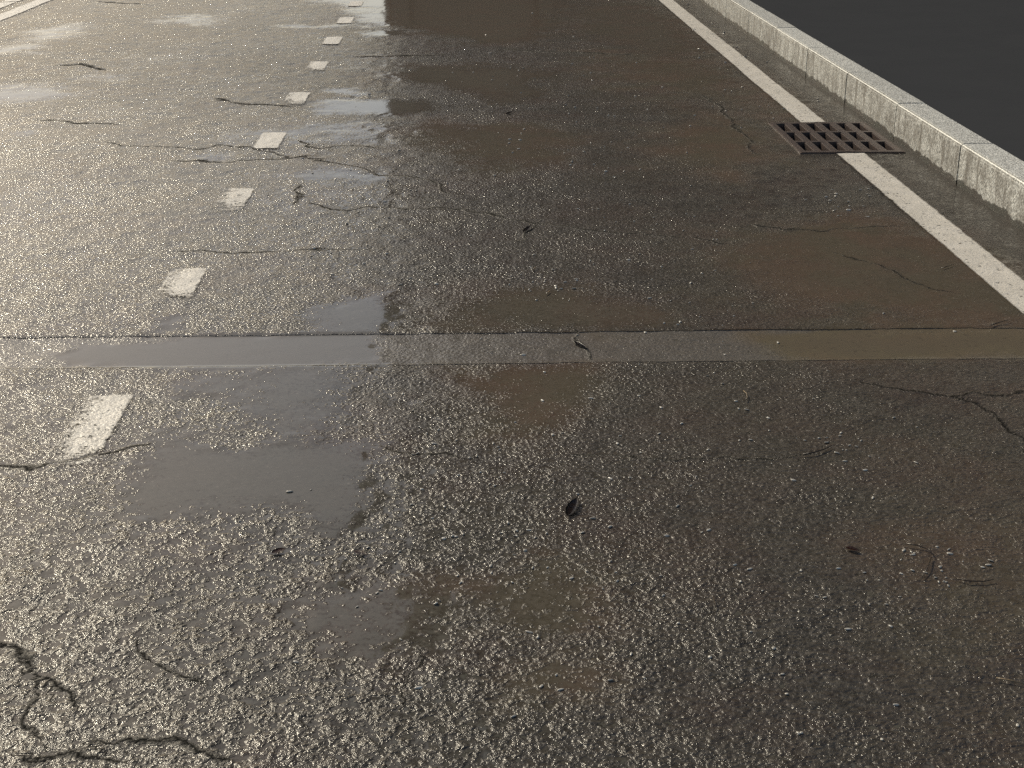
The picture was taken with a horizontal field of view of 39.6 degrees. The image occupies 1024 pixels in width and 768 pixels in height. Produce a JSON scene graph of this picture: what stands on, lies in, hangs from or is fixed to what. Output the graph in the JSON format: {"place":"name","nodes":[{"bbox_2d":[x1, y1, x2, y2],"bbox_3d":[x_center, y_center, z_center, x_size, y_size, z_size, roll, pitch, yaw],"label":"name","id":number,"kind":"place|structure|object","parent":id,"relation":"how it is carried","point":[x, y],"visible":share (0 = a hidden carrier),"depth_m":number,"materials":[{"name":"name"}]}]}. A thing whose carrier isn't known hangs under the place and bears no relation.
{"place":"outdoors","nodes":[
{"label":"outdoors","id":0,"kind":"place"},
{"bbox_2d":[0,0,1023,767],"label":"road","id":1,"kind":"structure","parent":0,"point":[162,604],"depth_m":3.90,"materials":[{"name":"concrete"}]},
{"bbox_2d":[0,0,19,7],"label":"line","id":2,"kind":"object","parent":1,"relation":"on","point":[4,3],"visible":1,"depth_m":13.12,"materials":[{"name":"paint"}]},
{"bbox_2d":[0,0,49,19],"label":"line","id":3,"kind":"object","parent":1,"relation":"on","point":[10,13],"visible":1,"depth_m":12.68,"materials":[{"name":"paint"}]},
{"bbox_2d":[53,394,133,463],"bbox_3d":[-1.113,0.114,3.760,0.134,0.004,0.475,-1,21,-2],"label":"lane marking","id":4,"kind":"object","parent":1,"relation":"on","point":[113,404],"visible":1,"depth_m":3.78,"materials":[{"name":"paint"}]},
{"bbox_2d":[160,268,205,297],"bbox_3d":[-1.154,-0.345,4.941,0.134,0.006,0.410,-1,21,-2],"label":"lane marking","id":5,"kind":"object","parent":1,"relation":"on","point":[187,286],"visible":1,"depth_m":4.97,"materials":[{"name":"paint"}]},
{"bbox_2d":[215,188,252,209],"bbox_3d":[-1.194,-0.794,6.101,0.134,0.004,0.410,-1,21,-2],"label":"lane marking","id":6,"kind":"object","parent":1,"relation":"on","point":[245,193],"visible":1,"depth_m":6.13,"materials":[{"name":"paint"}]},
{"bbox_2d":[254,132,285,147],"bbox_3d":[-1.234,-1.246,7.260,0.134,0.005,0.410,-1,21,-2],"label":"lane marking","id":7,"kind":"object","parent":1,"relation":"on","point":[268,140],"visible":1,"depth_m":7.24,"materials":[{"name":"paint"}]},
{"bbox_2d":[272,547,287,552],"bbox_3d":[-0.507,0.363,3.110,0.041,0.002,0.019,-19,32,-33],"label":"fallen leaf","id":8,"kind":"object","parent":1,"relation":"on","point":[277,550],"visible":1,"depth_m":3.11,"materials":[{"name":"plant"}]},
{"bbox_2d":[286,92,310,103],"bbox_3d":[-1.274,-1.694,8.420,0.134,0.004,0.410,-1,21,-2],"label":"lane marking","id":9,"kind":"object","parent":1,"relation":"on","point":[303,96],"visible":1,"depth_m":8.43,"materials":[{"name":"paint"}]},
{"bbox_2d":[305,61,327,69],"bbox_3d":[-1.314,-2.143,9.580,0.134,0.003,0.410,-1,21,-2],"label":"lane marking","id":10,"kind":"object","parent":1,"relation":"on","point":[321,64],"visible":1,"depth_m":9.63,"materials":[{"name":"paint"}]},
{"bbox_2d":[322,37,342,43],"bbox_3d":[-1.354,-2.595,10.739,0.134,0.004,0.410,-1,21,-2],"label":"lane marking","id":11,"kind":"object","parent":1,"relation":"on","point":[331,40],"visible":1,"depth_m":10.73,"materials":[{"name":"paint"}]},
{"bbox_2d":[337,17,353,22],"bbox_3d":[-1.394,-3.044,11.899,0.134,0.006,0.410,-1,21,-2],"label":"lane marking","id":12,"kind":"object","parent":1,"relation":"on","point":[344,19],"visible":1,"depth_m":11.92,"materials":[{"name":"paint"}]},
{"bbox_2d":[348,1,363,5],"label":"lane marking","id":13,"kind":"object","parent":1,"relation":"on","point":[357,3],"visible":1,"depth_m":13.06,"materials":[{"name":"paint"}]},
{"bbox_2d":[354,550,367,554],"bbox_3d":[-0.328,0.368,3.103,0.046,0.003,0.016,9,26,32],"label":"fallen leaf","id":14,"kind":"object","parent":1,"relation":"on","point":[360,552],"visible":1,"depth_m":3.11,"materials":[{"name":"plant"}]},
{"bbox_2d":[565,496,578,515],"bbox_3d":[0.143,0.282,3.316,0.027,0.004,0.108,10,26,13],"label":"fallen leaf","id":15,"kind":"object","parent":1,"relation":"on","point":[571,507],"visible":1,"depth_m":3.31,"materials":[{"name":"brown plant"}]},
{"bbox_2d":[574,341,586,347],"bbox_3d":[0.213,-0.120,4.366,0.021,0.004,0.091,-14,23,-23],"label":"fallen leaf","id":16,"kind":"object","parent":1,"relation":"on","point":[579,343],"visible":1,"depth_m":4.38,"materials":[{"name":"plant"}]},
{"bbox_2d":[238,23,1018,740],"bbox_3d":[0.298,-1.407,7.682,3.118,0.013,11.339,-1,21,-2],"label":"grit","id":17,"kind":"object","parent":1,"relation":"on","point":[640,451],"visible":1,"depth_m":3.43,"materials":[{"name":"grey gravel"}]},
{"bbox_2d":[707,0,726,18],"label":"kerb stone","id":18,"kind":"object","parent":1,"relation":"on","point":[718,7],"visible":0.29,"depth_m":12.29,"materials":[{"name":"stone"}]},
{"bbox_2d":[726,0,766,34],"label":"kerb stone","id":19,"kind":"object","parent":1,"relation":"on","point":[737,13],"visible":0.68,"depth_m":11.39,"materials":[{"name":"stone"}]},
{"bbox_2d":[748,11,795,53],"bbox_3d":[1.917,-2.556,10.558,0.144,0.305,0.994,-1,21,-2],"label":"kerb stone","id":20,"kind":"object","parent":1,"relation":"on","point":[763,26],"visible":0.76,"depth_m":10.49,"materials":[{"name":"stone"}]},
{"bbox_2d":[774,28,828,76],"bbox_3d":[1.948,-2.192,9.625,0.144,0.305,0.994,-1,21,-2],"label":"kerb stone","id":21,"kind":"object","parent":1,"relation":"on","point":[792,46],"visible":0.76,"depth_m":9.55,"materials":[{"name":"stone"}]},
{"bbox_2d":[803,445,831,454],"bbox_3d":[0.777,0.169,3.607,0.100,0.005,0.010,-13,25,-30],"label":"twig","id":22,"kind":"object","parent":1,"relation":"on","point":[816,451],"visible":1,"depth_m":3.60,"materials":[{"name":"wood"}]},
{"bbox_2d":[768,122,905,153],"bbox_3d":[1.661,-1.122,7.403,0.521,0.336,0.783,-1,21,-2],"label":"drain grate","id":23,"kind":"object","parent":1,"relation":"on","point":[827,137],"visible":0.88,"depth_m":7.34,"materials":[{"name":"metal"}]},
{"bbox_2d":[806,48,870,103],"bbox_3d":[1.980,-1.831,8.691,0.144,0.305,0.994,-1,21,-2],"label":"kerb stone","id":24,"kind":"object","parent":1,"relation":"on","point":[828,70],"visible":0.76,"depth_m":8.61,"materials":[{"name":"stone"}]},
{"bbox_2d":[659,0,1023,312],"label":"edge line","id":25,"kind":"object","parent":1,"relation":"on","point":[953,236],"visible":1,"depth_m":6.16,"materials":[{"name":"paint"}]},
{"bbox_2d":[846,546,859,550],"bbox_3d":[0.748,0.361,3.116,0.036,0.002,0.015,12,28,37],"label":"fallen leaf","id":26,"kind":"object","parent":1,"relation":"on","point":[851,547],"visible":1,"depth_m":3.12,"materials":[{"name":"plant"}]},
{"bbox_2d":[845,72,923,139],"bbox_3d":[2.014,-1.469,7.757,0.144,0.305,0.994,-1,21,-2],"label":"kerb stone","id":27,"kind":"object","parent":1,"relation":"on","point":[872,98],"visible":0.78,"depth_m":7.67,"materials":[{"name":"stone"}]},
{"bbox_2d":[905,543,932,554],"bbox_3d":[0.897,0.359,3.120,0.018,0.004,0.070,-17,27,-38],"label":"twig","id":28,"kind":"object","parent":1,"relation":"on","point":[919,546],"visible":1,"depth_m":3.13,"materials":[{"name":"wood"}]},
{"bbox_2d":[894,103,991,183],"bbox_3d":[2.045,-1.105,6.824,0.144,0.305,0.994,-1,21,-2],"label":"kerb stone","id":29,"kind":"object","parent":1,"relation":"on","point":[932,137],"visible":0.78,"depth_m":6.73,"materials":[{"name":"stone"}]},
{"bbox_2d":[956,578,993,581],"bbox_3d":[0.973,0.412,2.985,0.077,0.004,0.014,2,21,5],"label":"twig","id":30,"kind":"object","parent":1,"relation":"on","point":[973,580],"visible":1,"depth_m":2.98,"materials":[{"name":"wood"}]},
{"bbox_2d":[957,144,1023,231],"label":"kerb","id":31,"kind":"structure","parent":1,"relation":"on","point":[991,176],"depth_m":5.95,"materials":[{"name":"concrete"}]},
{"bbox_2d":[996,677,1023,683],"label":"twig","id":32,"kind":"object","parent":1,"relation":"on","point":[1009,680],"visible":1,"depth_m":2.63,"materials":[{"name":"wood"}]},
{"bbox_2d":[750,0,1023,160],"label":"pavement","id":33,"kind":"structure","parent":0,"point":[961,62],"depth_m":9.13,"materials":[{"name":"grey concrete"}]}
]}

